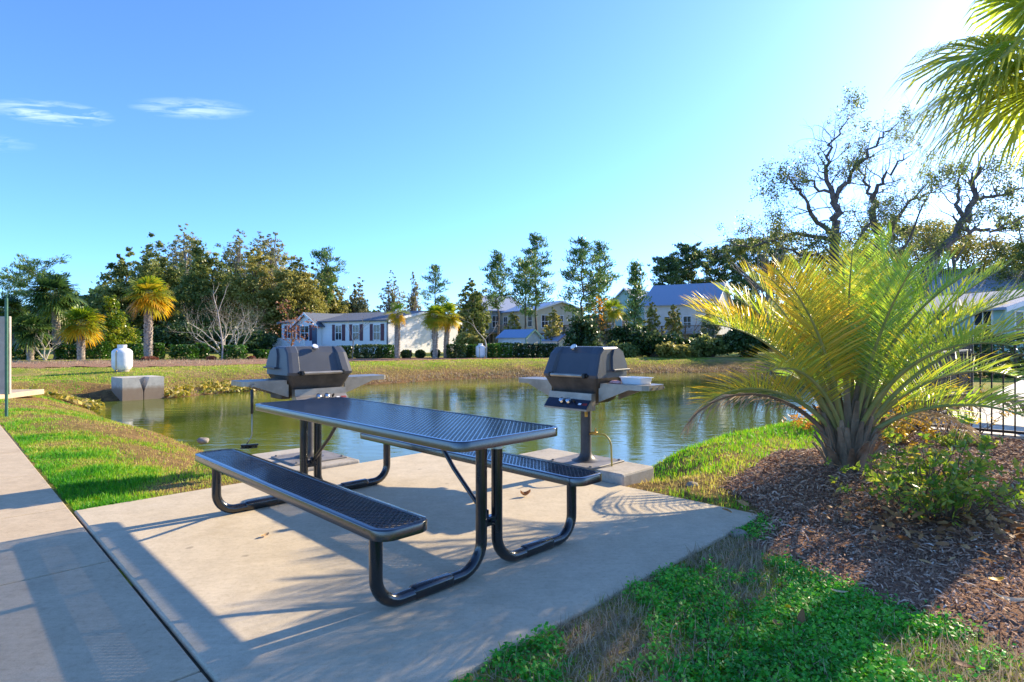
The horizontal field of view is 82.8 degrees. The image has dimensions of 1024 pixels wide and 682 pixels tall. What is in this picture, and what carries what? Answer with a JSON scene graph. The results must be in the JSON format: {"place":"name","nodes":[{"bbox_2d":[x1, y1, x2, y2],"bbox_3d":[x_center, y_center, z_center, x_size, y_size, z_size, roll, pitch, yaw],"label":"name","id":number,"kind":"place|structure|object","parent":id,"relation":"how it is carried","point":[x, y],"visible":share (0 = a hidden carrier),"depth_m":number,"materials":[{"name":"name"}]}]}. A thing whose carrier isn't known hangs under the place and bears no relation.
{"place":"outdoors","nodes":[
{"label":"outdoors","id":0,"kind":"place"},
{"bbox_2d":[0,425,208,681],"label":"sidewalk","id":1,"kind":"structure","parent":0,"point":[74,607],"depth_m":2.72,"materials":[{"name":"concrete"}]},
{"bbox_2d":[3,428,212,681],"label":"joint filler","id":2,"kind":"object","parent":1,"relation":"on","point":[111,560],"depth_m":2.88,"materials":[{"name":"black rubber"}]},
{"bbox_2d":[74,453,760,681],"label":"patio","id":3,"kind":"structure","parent":0,"point":[238,597],"depth_m":3.18,"materials":[{"name":"concrete"}]},
{"bbox_2d":[195,397,601,606],"bbox_3d":[-0.857,0.859,3.858,2.476,0.760,1.604,0,0,45],"label":"picnic table","id":4,"kind":"object","parent":3,"relation":"on","point":[449,436],"visible":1,"depth_m":3.29,"materials":[{"name":"metal"}]},
{"bbox_2d":[83,372,854,466],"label":"pond","id":5,"kind":"structure","parent":0,"point":[644,427],"depth_m":14.32,"materials":[{"name":"green liquid"}]},
{"bbox_2d":[0,346,1023,681],"bbox_3d":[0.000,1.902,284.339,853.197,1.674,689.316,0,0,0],"label":"lawn","id":6,"kind":"structure","parent":0,"point":[102,392],"depth_m":6.96,"materials":[{"name":"green plant"}]},
{"bbox_2d":[0,282,16,416],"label":"notice board","id":7,"kind":"object","parent":6,"relation":"on","point":[5,354],"visible":0.92,"depth_m":9.64,"materials":[{"name":"grey metal"}]},
{"bbox_2d":[0,294,28,342],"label":"fan palm","id":8,"kind":"object","parent":6,"relation":"on","point":[14,303],"visible":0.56,"depth_m":33.95,"materials":[{"name":"green plant"}]},
{"bbox_2d":[0,271,32,346],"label":"pine tree","id":9,"kind":"object","parent":6,"relation":"on","point":[3,278],"visible":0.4,"depth_m":67.57,"materials":[{"name":"green plant"}]},
{"bbox_2d":[11,312,55,359],"bbox_3d":[-27.426,-0.235,32.992,2.521,2.809,2.430,0,0,-34],"label":"fan palm","id":10,"kind":"object","parent":6,"relation":"on","point":[31,323],"visible":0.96,"depth_m":32.70,"materials":[{"name":"green plant"}]},
{"bbox_2d":[1,253,71,346],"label":"pine tree","id":11,"kind":"object","parent":6,"relation":"on","point":[30,268],"visible":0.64,"depth_m":65.30,"materials":[{"name":"green plant"}]},
{"bbox_2d":[20,274,87,358],"bbox_3d":[-27.577,-1.445,34.946,3.430,5.234,3.235,0,0,0],"label":"fan palm","id":12,"kind":"object","parent":6,"relation":"on","point":[55,304],"visible":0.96,"depth_m":34.62,"materials":[{"name":"green plant"}]},
{"bbox_2d":[53,344,76,358],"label":"hedge shrub","id":13,"kind":"object","parent":6,"relation":"on","point":[61,352],"visible":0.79,"depth_m":34.63,"materials":[{"name":"green plant"}]},
{"bbox_2d":[54,304,108,360],"bbox_3d":[-23.800,-0.429,32.049,2.564,3.204,2.681,0,0,34],"label":"fan palm","id":14,"kind":"object","parent":6,"relation":"on","point":[80,332],"visible":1,"depth_m":31.74,"materials":[{"name":"green plant"}]},
{"bbox_2d":[85,340,113,358],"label":"hedge shrub","id":15,"kind":"object","parent":6,"relation":"on","point":[92,354],"visible":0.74,"depth_m":34.75,"materials":[{"name":"green plant"}]},
{"bbox_2d":[88,295,142,355],"bbox_3d":[-24.928,-0.784,36.760,2.759,4.341,3.180,0,0,28],"label":"magnolia tree","id":16,"kind":"object","parent":6,"relation":"on","point":[116,320],"visible":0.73,"depth_m":36.64,"materials":[{"name":"green plant"}]},
{"bbox_2d":[89,247,154,339],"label":"broadleaf tree","id":17,"kind":"object","parent":6,"relation":"on","point":[121,271],"visible":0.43,"depth_m":59.03,"materials":[{"name":"green plant"}]},
{"bbox_2d":[111,345,132,371],"bbox_3d":[-14.714,0.647,21.900,0.674,1.012,0.674,0,0,29],"label":"propane tank","id":18,"kind":"object","parent":6,"relation":"on","point":[121,358],"visible":0.98,"depth_m":21.66,"materials":[{"name":"metal"}]},
{"bbox_2d":[111,375,163,400],"bbox_3d":[-11.952,1.539,18.537,1.050,0.800,1.160,0,0,40],"label":"drain headwall","id":19,"kind":"object","parent":6,"relation":"on","point":[129,388],"visible":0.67,"depth_m":18.17,"materials":[{"name":"concrete"}]},
{"bbox_2d":[11,357,265,364],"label":"dead stalks","id":20,"kind":"object","parent":6,"relation":"on","point":[169,361],"visible":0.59,"depth_m":28.74,"materials":[{"name":"brown plant"}]},
{"bbox_2d":[21,378,270,409],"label":"shore plants","id":21,"kind":"object","parent":6,"relation":"on","point":[88,403],"visible":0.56,"depth_m":18.91,"materials":[{"name":"yellow plant"}]},
{"bbox_2d":[119,275,176,356],"bbox_3d":[-20.338,-1.249,32.526,2.869,4.839,2.818,0,0,-21],"label":"fan palm","id":22,"kind":"object","parent":6,"relation":"on","point":[153,301],"visible":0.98,"depth_m":32.29,"materials":[{"name":"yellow plant"}]},
{"bbox_2d":[121,232,193,349],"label":"broadleaf tree","id":23,"kind":"object","parent":6,"relation":"on","point":[153,267],"visible":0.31,"depth_m":65.59,"materials":[{"name":"green plant"}]},
{"bbox_2d":[132,316,215,350],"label":"bush","id":24,"kind":"object","parent":6,"relation":"on","point":[160,335],"visible":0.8,"depth_m":51.13,"materials":[{"name":"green plant"}]},
{"bbox_2d":[167,344,199,359],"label":"hedge shrub","id":25,"kind":"object","parent":6,"relation":"on","point":[191,351],"visible":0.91,"depth_m":32.65,"materials":[{"name":"green plant"}]},
{"bbox_2d":[164,223,203,321],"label":"broadleaf tree","id":26,"kind":"object","parent":6,"relation":"on","point":[172,253],"visible":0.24,"depth_m":73.45,"materials":[{"name":"green plant"}]},
{"bbox_2d":[167,240,240,343],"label":"broadleaf tree","id":27,"kind":"object","parent":6,"relation":"on","point":[199,289],"visible":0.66,"depth_m":58.79,"materials":[{"name":"green plant"}]},
{"bbox_2d":[165,294,271,353],"bbox_3d":[-17.518,-1.118,36.320,6.580,4.613,5.435,0,0,0],"label":"bare tree","id":28,"kind":"object","parent":6,"relation":"on","point":[225,336],"visible":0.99,"depth_m":35.60,"materials":[{"name":"grey plant"}]},
{"bbox_2d":[213,228,249,323],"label":"broadleaf tree","id":29,"kind":"object","parent":6,"relation":"on","point":[239,256],"visible":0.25,"depth_m":71.20,"materials":[{"name":"green plant"}]},
{"bbox_2d":[195,322,278,352],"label":"bush","id":30,"kind":"object","parent":6,"relation":"on","point":[256,338],"visible":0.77,"depth_m":51.62,"materials":[{"name":"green plant"}]},
{"bbox_2d":[214,247,283,351],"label":"broadleaf tree","id":31,"kind":"object","parent":6,"relation":"on","point":[247,290],"visible":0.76,"depth_m":58.60,"materials":[{"name":"green plant"}]},
{"bbox_2d":[242,231,285,347],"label":"broadleaf tree","id":32,"kind":"object","parent":6,"relation":"on","point":[271,253],"visible":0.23,"depth_m":67.72,"materials":[{"name":"green plant"}]},
{"bbox_2d":[11,357,548,367],"bbox_3d":[-9.974,1.064,31.205,38.621,0.075,10.208,0,0,-17],"label":"mulch strip","id":33,"kind":"object","parent":6,"relation":"on","point":[57,364],"visible":0.41,"depth_m":28.20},
{"bbox_2d":[218,345,247,359],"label":"hedge shrub","id":34,"kind":"object","parent":33,"relation":"on","point":[241,354],"visible":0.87,"depth_m":32.62,"materials":[{"name":"green plant"}]},
{"bbox_2d":[383,302,410,357],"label":"fan palm","id":35,"kind":"object","parent":33,"relation":"on","point":[397,319],"visible":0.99,"depth_m":35.26,"materials":[{"name":"green plant"}]},
{"bbox_2d":[420,303,450,357],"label":"fan palm","id":36,"kind":"object","parent":33,"relation":"on","point":[434,323],"visible":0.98,"depth_m":35.40,"materials":[{"name":"green plant"}]},
{"bbox_2d":[437,301,462,357],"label":"fan palm","id":37,"kind":"object","parent":33,"relation":"on","point":[450,307],"visible":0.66,"depth_m":36.23,"materials":[{"name":"green plant"}]},
{"bbox_2d":[265,299,319,345],"bbox_3d":[-14.008,-0.811,37.577,3.254,3.932,2.504,0,0,21],"label":"bare tree","id":38,"kind":"object","parent":6,"relation":"on","point":[291,336],"visible":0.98,"depth_m":37.59,"materials":[{"name":"brown plant"}]},
{"bbox_2d":[269,255,331,344],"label":"broadleaf tree","id":39,"kind":"object","parent":6,"relation":"on","point":[299,292],"visible":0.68,"depth_m":59.99,"materials":[{"name":"green plant"}]},
{"bbox_2d":[251,448,358,471],"bbox_3d":[-2.261,1.724,5.966,1.065,1.030,0.940,0,0,45],"label":"concrete footing","id":40,"kind":"object","parent":6,"relation":"on","point":[330,463],"visible":0.12,"depth_m":5.87,"materials":[{"name":"grey concrete"}]},
{"bbox_2d":[231,344,385,465],"bbox_3d":[-2.039,0.619,6.017,1.566,1.181,0.628,0,0,-45],"label":"pedestal grill","id":41,"kind":"object","parent":40,"relation":"on","point":[314,371],"visible":0.91,"depth_m":5.81,"materials":[{"name":"paint"}]},
{"bbox_2d":[309,246,349,304],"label":"pine tree","id":42,"kind":"object","parent":6,"relation":"on","point":[323,255],"visible":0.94,"depth_m":63.64,"materials":[{"name":"green plant"}]},
{"bbox_2d":[318,272,351,313],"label":"broadleaf tree","id":43,"kind":"object","parent":6,"relation":"on","point":[339,305],"visible":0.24,"depth_m":65.30,"materials":[{"name":"green plant"}]},
{"bbox_2d":[344,277,371,312],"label":"broadleaf tree","id":44,"kind":"object","parent":6,"relation":"on","point":[357,304],"visible":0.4,"depth_m":67.36,"materials":[{"name":"green plant"}]},
{"bbox_2d":[264,311,461,352],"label":"white house","id":45,"kind":"structure","parent":6,"relation":"on","point":[334,330],"depth_m":53.23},
{"bbox_2d":[353,344,382,358],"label":"hedge shrub","id":46,"kind":"object","parent":6,"relation":"on","point":[366,353],"visible":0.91,"depth_m":35.15,"materials":[{"name":"green plant"}]},
{"bbox_2d":[375,270,407,311],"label":"broadleaf tree","id":47,"kind":"object","parent":6,"relation":"on","point":[392,298],"visible":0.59,"depth_m":75.63,"materials":[{"name":"green plant"}]},
{"bbox_2d":[404,272,421,310],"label":"broadleaf tree","id":48,"kind":"object","parent":6,"relation":"on","point":[414,302],"visible":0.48,"depth_m":79.73,"materials":[{"name":"green plant"}]},
{"bbox_2d":[1,285,856,347],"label":"distant wood","id":49,"kind":"object","parent":6,"relation":"on","point":[91,292],"visible":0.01,"depth_m":98.25,"materials":[{"name":"green plant"}]},
{"bbox_2d":[419,263,452,313],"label":"pine tree","id":50,"kind":"object","parent":6,"relation":"on","point":[438,284],"visible":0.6,"depth_m":73.77,"materials":[{"name":"green plant"}]},
{"bbox_2d":[452,329,485,354],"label":"bush","id":51,"kind":"object","parent":6,"relation":"on","point":[464,337],"visible":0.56,"depth_m":44.43,"materials":[{"name":"green plant"}]},
{"bbox_2d":[455,277,492,336],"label":"broadleaf tree","id":52,"kind":"object","parent":6,"relation":"on","point":[479,320],"visible":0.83,"depth_m":65.46,"materials":[{"name":"green plant"}]},
{"bbox_2d":[459,295,520,348],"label":"raised house","id":53,"kind":"structure","parent":6,"relation":"on","point":[508,304],"depth_m":75.50,"materials":[{"name":"grey"}]},
{"bbox_2d":[479,249,513,343],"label":"pine tree","id":54,"kind":"object","parent":6,"relation":"on","point":[494,278],"visible":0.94,"depth_m":59.70,"materials":[{"name":"green plant"}]},
{"bbox_2d":[496,329,543,354],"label":"garden shed","id":55,"kind":"structure","parent":6,"relation":"on","point":[530,336],"depth_m":44.92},
{"bbox_2d":[496,255,551,328],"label":"pine tree","id":56,"kind":"object","parent":6,"relation":"on","point":[523,266],"visible":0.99,"depth_m":53.52,"materials":[{"name":"green plant"}]},
{"bbox_2d":[166,366,881,395],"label":"shore reeds","id":57,"kind":"object","parent":6,"relation":"on","point":[641,370],"visible":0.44,"depth_m":29.12,"materials":[{"name":"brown plant"}]},
{"bbox_2d":[511,232,558,330],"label":"pine tree","id":58,"kind":"object","parent":6,"relation":"on","point":[533,238],"visible":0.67,"depth_m":57.81,"materials":[{"name":"green plant"}]},
{"bbox_2d":[499,300,590,334],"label":"raised house","id":59,"kind":"structure","parent":6,"relation":"on","point":[544,309],"depth_m":69.96,"materials":[{"name":"beige"}]},
{"bbox_2d":[542,307,563,339],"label":"young tree","id":60,"kind":"object","parent":6,"relation":"on","point":[553,330],"visible":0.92,"depth_m":47.84,"materials":[{"name":"green plant"}]},
{"bbox_2d":[561,311,604,345],"bbox_3d":[4.907,-0.409,40.106,3.192,3.340,3.135,0,0,0],"label":"bush","id":61,"kind":"object","parent":6,"relation":"on","point":[583,332],"visible":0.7,"depth_m":39.40,"materials":[{"name":"green plant"}]},
{"bbox_2d":[518,448,652,485],"bbox_3d":[0.679,1.696,5.636,0.510,1.085,1.290,0,0,-45],"label":"concrete footing","id":62,"kind":"object","parent":6,"relation":"on","point":[624,473],"visible":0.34,"depth_m":5.25,"materials":[{"name":"grey concrete"}]},
{"bbox_2d":[519,344,664,469],"bbox_3d":[0.687,0.634,5.519,1.549,1.211,0.584,0,0,45],"label":"pedestal grill","id":63,"kind":"object","parent":62,"relation":"on","point":[578,378],"visible":0.97,"depth_m":5.37,"materials":[{"name":"paint"}]},
{"bbox_2d":[557,236,619,317],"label":"pine tree","id":64,"kind":"object","parent":6,"relation":"on","point":[582,252],"visible":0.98,"depth_m":53.74,"materials":[{"name":"green plant"}]},
{"bbox_2d":[578,239,622,341],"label":"pine tree","id":65,"kind":"object","parent":6,"relation":"on","point":[603,255],"visible":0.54,"depth_m":57.67,"materials":[{"name":"green plant"}]},
{"bbox_2d":[602,299,624,327],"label":"fan palm","id":66,"kind":"object","parent":6,"relation":"on","point":[613,314],"visible":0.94,"depth_m":43.75,"materials":[{"name":"green plant"}]},
{"bbox_2d":[603,322,641,355],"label":"bush","id":67,"kind":"object","parent":6,"relation":"on","point":[620,334],"visible":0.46,"depth_m":43.01,"materials":[{"name":"green plant"}]},
{"bbox_2d":[606,340,640,356],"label":"bush","id":68,"kind":"object","parent":6,"relation":"on","point":[628,349],"visible":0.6,"depth_m":38.71,"materials":[{"name":"green plant"}]},
{"bbox_2d":[600,287,648,345],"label":"raised house","id":69,"kind":"structure","parent":6,"relation":"on","point":[622,298],"depth_m":82.15,"materials":[{"name":"teal"}]},
{"bbox_2d":[618,259,651,330],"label":"pine tree","id":70,"kind":"object","parent":6,"relation":"on","point":[636,283],"visible":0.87,"depth_m":49.79,"materials":[{"name":"green plant"}]},
{"bbox_2d":[643,302,660,334],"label":"young tree","id":71,"kind":"object","parent":6,"relation":"on","point":[653,324],"visible":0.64,"depth_m":47.76,"materials":[{"name":"green plant"}]},
{"bbox_2d":[629,326,682,356],"bbox_3d":[9.967,0.126,40.075,4.015,2.310,2.904,0,0,0],"label":"bush","id":72,"kind":"object","parent":6,"relation":"on","point":[646,341],"visible":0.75,"depth_m":39.64,"materials":[{"name":"green plant"}]},
{"bbox_2d":[647,252,688,285],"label":"pine tree","id":73,"kind":"object","parent":6,"relation":"on","point":[671,265],"visible":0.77,"depth_m":98.87,"materials":[{"name":"green plant"}]},
{"bbox_2d":[662,304,682,333],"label":"young tree","id":74,"kind":"object","parent":6,"relation":"on","point":[672,322],"visible":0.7,"depth_m":49.80,"materials":[{"name":"green plant"}]},
{"bbox_2d":[655,341,700,357],"bbox_3d":[10.956,0.648,38.376,3.119,1.283,2.006,0,0,0],"label":"bush","id":75,"kind":"object","parent":6,"relation":"on","point":[670,349],"visible":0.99,"depth_m":37.99,"materials":[{"name":"green plant"}]},
{"bbox_2d":[640,282,733,339],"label":"raised house","id":76,"kind":"structure","parent":6,"relation":"on","point":[664,298],"depth_m":73.13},
{"bbox_2d":[670,241,705,283],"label":"tree","id":77,"kind":"object","parent":6,"relation":"on","point":[685,252],"visible":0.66,"depth_m":102.51,"materials":[{"name":"green plant"}]},
{"bbox_2d":[688,333,732,356],"bbox_3d":[13.844,0.336,39.958,3.808,1.896,2.985,0,0,0],"label":"bush","id":78,"kind":"object","parent":6,"relation":"on","point":[706,346],"visible":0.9,"depth_m":39.35,"materials":[{"name":"green plant"}]},
{"bbox_2d":[693,243,735,338],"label":"tree","id":79,"kind":"object","parent":6,"relation":"on","point":[721,274],"visible":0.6,"depth_m":98.58,"materials":[{"name":"green plant"}]},
{"bbox_2d":[449,511,1023,681],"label":"clover","id":80,"kind":"object","parent":6,"relation":"on","point":[838,625],"visible":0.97,"depth_m":2.43,"materials":[{"name":"green plant"}]},
{"bbox_2d":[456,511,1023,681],"bbox_3d":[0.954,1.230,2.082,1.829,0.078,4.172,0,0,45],"label":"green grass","id":81,"kind":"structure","parent":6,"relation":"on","point":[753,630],"depth_m":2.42,"materials":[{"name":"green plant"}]},
{"bbox_2d":[721,326,769,356],"bbox_3d":[16.113,0.043,40.058,4.299,2.458,2.948,0,0,-37],"label":"bush","id":82,"kind":"object","parent":6,"relation":"on","point":[742,343],"visible":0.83,"depth_m":39.20,"materials":[{"name":"green plant"}]},
{"bbox_2d":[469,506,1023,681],"bbox_3d":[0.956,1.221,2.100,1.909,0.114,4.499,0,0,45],"label":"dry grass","id":83,"kind":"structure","parent":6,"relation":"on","point":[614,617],"depth_m":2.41,"materials":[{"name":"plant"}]},
{"bbox_2d":[722,237,773,319],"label":"tree","id":84,"kind":"object","parent":6,"relation":"on","point":[735,277],"visible":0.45,"depth_m":95.11,"materials":[{"name":"green plant"}]},
{"bbox_2d":[722,230,816,351],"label":"live oak","id":85,"kind":"object","parent":6,"relation":"on","point":[741,249],"visible":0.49,"depth_m":57.74,"materials":[{"name":"green plant"}]},
{"bbox_2d":[689,81,936,284],"bbox_3d":[20.003,-7.665,38.138,14.573,18.886,8.725,0,0,0],"label":"dead oak","id":86,"kind":"object","parent":6,"relation":"on","point":[817,239],"visible":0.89,"depth_m":37.64,"materials":[{"name":"brown plant"}]},
{"bbox_2d":[777,236,874,298],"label":"live oak","id":87,"kind":"object","parent":6,"relation":"on","point":[814,260],"visible":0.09,"depth_m":55.52,"materials":[{"name":"green plant"}]},
{"bbox_2d":[719,430,1023,656],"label":"mulch bed","id":88,"kind":"object","parent":6,"relation":"on","point":[898,585],"visible":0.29,"depth_m":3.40,"materials":[{"name":"brown wood"}]},
{"bbox_2d":[678,220,1023,471],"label":"feather palm","id":89,"kind":"object","parent":88,"relation":"on","point":[846,337],"visible":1,"depth_m":4.79,"materials":[{"name":"green plant"}]},
{"bbox_2d":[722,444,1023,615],"bbox_3d":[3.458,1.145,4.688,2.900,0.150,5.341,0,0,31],"label":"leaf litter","id":90,"kind":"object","parent":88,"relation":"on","point":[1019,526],"visible":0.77,"depth_m":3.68,"materials":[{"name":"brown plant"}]},
{"bbox_2d":[876,392,936,445],"bbox_3d":[4.529,0.938,6.837,0.851,0.673,0.714,0,0,-7],"label":"shrub","id":91,"kind":"object","parent":88,"relation":"on","point":[906,431],"visible":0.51,"depth_m":6.76,"materials":[{"name":"yellow plant"}]},
{"bbox_2d":[824,414,1023,526],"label":"azalea shrub","id":92,"kind":"object","parent":88,"relation":"on","point":[952,494],"visible":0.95,"depth_m":3.84,"materials":[{"name":"green plant"}]},
{"bbox_2d":[909,365,1014,439],"bbox_3d":[5.510,0.754,7.192,1.107,1.000,0.879,0,0,0],"label":"shrub","id":93,"kind":"object","parent":88,"relation":"on","point":[989,426],"visible":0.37,"depth_m":7.13,"materials":[{"name":"green plant"}]},
{"bbox_2d":[930,429,998,447],"bbox_3d":[5.214,1.141,6.767,0.649,0.246,0.530,0,0,0],"label":"shrub","id":94,"kind":"object","parent":88,"relation":"on","point":[941,439],"visible":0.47,"depth_m":6.73,"materials":[{"name":"green plant"}]},
{"bbox_2d":[833,122,974,293],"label":"dead oak","id":95,"kind":"object","parent":6,"relation":"on","point":[871,196],"visible":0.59,"depth_m":41.16,"materials":[{"name":"brown plant"}]},
{"bbox_2d":[846,210,988,270],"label":"live oak","id":96,"kind":"object","parent":6,"relation":"on","point":[927,222],"visible":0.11,"depth_m":53.43,"materials":[{"name":"green plant"}]},
{"bbox_2d":[828,118,1023,300],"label":"dead oak","id":97,"kind":"object","parent":6,"relation":"on","point":[967,214],"visible":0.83,"depth_m":34.38,"materials":[{"name":"brown plant"}]},
{"bbox_2d":[866,268,1023,327],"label":"raised house","id":98,"kind":"structure","parent":6,"relation":"on","point":[982,288],"depth_m":46.66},
{"bbox_2d":[920,337,973,421],"bbox_3d":[7.370,0.618,9.770,5.035,1.362,0.070,0,0,-45],"label":"metal fence","id":99,"kind":"object","parent":6,"relation":"on","point":[953,377],"visible":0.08,"depth_m":9.99,"materials":[{"name":"black metal"}]},
{"bbox_2d":[876,0,1023,202],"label":"fan palm","id":100,"kind":"object","parent":6,"relation":"on","point":[1006,80],"visible":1,"depth_m":6.36,"materials":[{"name":"green plant"}]},
{"bbox_2d":[895,289,1023,364],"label":"raised house","id":101,"kind":"structure","parent":6,"relation":"on","point":[1007,308],"depth_m":27.36,"materials":[{"name":"white"}]},
{"bbox_2d":[899,218,1021,276],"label":"live oak","id":102,"kind":"object","parent":6,"relation":"on","point":[965,252],"visible":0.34,"depth_m":49.29,"materials":[{"name":"green plant"}]},
{"bbox_2d":[914,341,1023,436],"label":"metal fence","id":103,"kind":"object","parent":6,"relation":"on","point":[1003,431],"visible":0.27,"depth_m":7.38,"materials":[{"name":"black metal"}]},
{"bbox_2d":[973,209,1023,290],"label":"live oak","id":104,"kind":"object","parent":6,"relation":"on","point":[1014,264],"visible":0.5,"depth_m":45.90,"materials":[{"name":"green plant"}]},
{"bbox_2d":[975,333,1023,377],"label":"hedge shrub","id":105,"kind":"object","parent":6,"relation":"on","point":[988,351],"visible":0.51,"depth_m":19.86,"materials":[{"name":"green plant"}]},
{"bbox_2d":[0,0,1023,315],"label":"sky","id":106,"kind":"structure","parent":0,"point":[403,137],"materials":[{"name":"blue"}]},
{"bbox_2d":[920,380,1023,439],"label":"pool deck","id":107,"kind":"structure","parent":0,"point":[1008,423],"depth_m":8.68,"materials":[{"name":"concrete"}]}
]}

